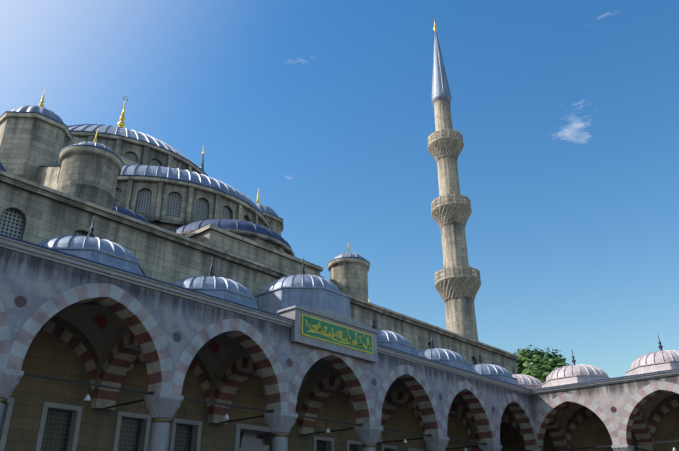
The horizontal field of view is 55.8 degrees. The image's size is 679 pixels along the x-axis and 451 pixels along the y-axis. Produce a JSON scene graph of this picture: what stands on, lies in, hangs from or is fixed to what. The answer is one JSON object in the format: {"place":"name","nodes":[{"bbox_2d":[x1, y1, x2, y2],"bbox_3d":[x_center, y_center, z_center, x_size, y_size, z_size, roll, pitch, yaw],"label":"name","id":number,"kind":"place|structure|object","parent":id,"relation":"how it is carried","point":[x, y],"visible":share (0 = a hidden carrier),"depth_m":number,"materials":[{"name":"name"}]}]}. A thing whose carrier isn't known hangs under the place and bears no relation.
{"place":"outdoors","nodes":[
{"label":"outdoors","id":0,"kind":"place"},
{"bbox_2d":[0,91,518,444],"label":"mosque","id":1,"kind":"structure","parent":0,"point":[163,211],"depth_m":45.08,"materials":[{"name":"grey stone"}]},
{"bbox_2d":[0,0,678,377],"label":"sky","id":2,"kind":"structure","parent":0,"point":[565,112],"materials":[{"name":"blue"}]},
{"label":"ground","id":3,"kind":"structure","parent":0,"visible":0},
{"bbox_2d":[200,143,204,170],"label":"minaret","id":4,"kind":"object","parent":3,"relation":"on","point":[202,163],"visible":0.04,"depth_m":115.36,"materials":[{"name":"metal"}]},
{"bbox_2d":[428,18,480,340],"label":"minaret","id":5,"kind":"object","parent":3,"relation":"on","point":[457,285],"visible":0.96,"depth_m":73.81,"materials":[{"name":"stone"}]},
{"bbox_2d":[514,345,569,382],"bbox_3d":[20.380,21.143,63.456,8.446,18.706,8.420,-21,-32,37],"label":"tree","id":6,"kind":"object","parent":3,"relation":"on","point":[541,365],"visible":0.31,"depth_m":64.52,"materials":[{"name":"green plant"}]},
{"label":"portico platform","id":7,"kind":"structure","parent":3,"relation":"on","visible":0},
{"bbox_2d":[0,214,540,450],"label":"arcade","id":8,"kind":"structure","parent":7,"relation":"on","point":[106,345],"depth_m":30.41,"materials":[{"name":"stone"}]},
{"bbox_2d":[500,332,678,450],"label":"domed arcade","id":9,"kind":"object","parent":7,"relation":"on","point":[580,407],"depth_m":47.35}
]}

